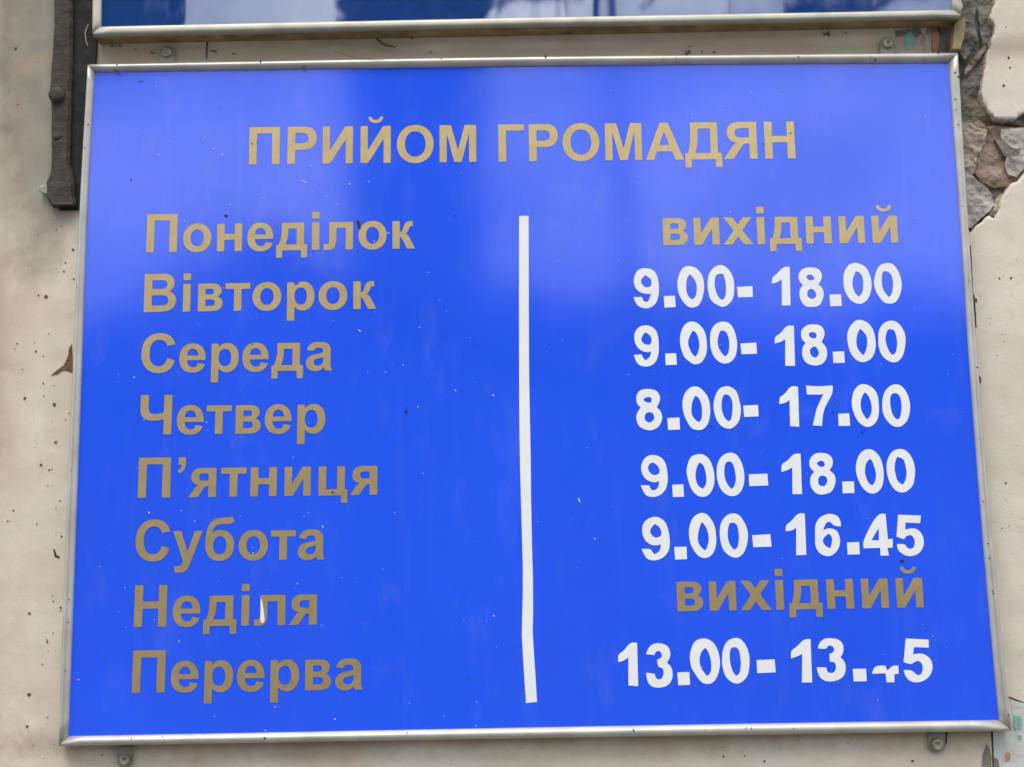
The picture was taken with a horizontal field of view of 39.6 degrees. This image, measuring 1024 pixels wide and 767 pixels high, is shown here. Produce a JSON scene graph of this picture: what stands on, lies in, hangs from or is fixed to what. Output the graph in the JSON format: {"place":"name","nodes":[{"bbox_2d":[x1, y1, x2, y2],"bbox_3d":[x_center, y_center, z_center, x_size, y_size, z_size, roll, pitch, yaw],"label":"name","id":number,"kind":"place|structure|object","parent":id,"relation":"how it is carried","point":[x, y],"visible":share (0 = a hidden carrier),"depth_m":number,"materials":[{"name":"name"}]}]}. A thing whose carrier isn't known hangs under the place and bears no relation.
{"place":"outdoors","nodes":[
{"label":"outdoors","id":0,"kind":"place"},
{"bbox_2d":[0,0,1023,766],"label":"wall","id":1,"kind":"structure","parent":0,"point":[38,252],"depth_m":1.27,"materials":[{"name":"paint"}]},
{"bbox_2d":[39,0,97,210],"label":"iron bar","id":2,"kind":"object","parent":1,"relation":"attached to","point":[74,55],"visible":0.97,"depth_m":1.31,"materials":[{"name":"metal"}]},
{"bbox_2d":[376,37,395,47],"bbox_3d":[-0.117,-0.316,1.318,0.019,0.012,0.004,-1,-11,0],"label":"twig","id":3,"kind":"object","parent":1,"relation":"on","point":[380,42],"visible":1,"depth_m":1.32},
{"bbox_2d":[92,0,965,52],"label":"sign","id":4,"kind":"object","parent":1,"relation":"attached to","point":[141,21],"visible":1,"depth_m":1.31,"materials":[{"name":"paint"}]},
{"bbox_2d":[59,37,1010,766],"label":"opening hours sign","id":5,"kind":"object","parent":1,"relation":"attached to","point":[495,397],"visible":1,"depth_m":1.25,"materials":[{"name":"metal"}]}
]}

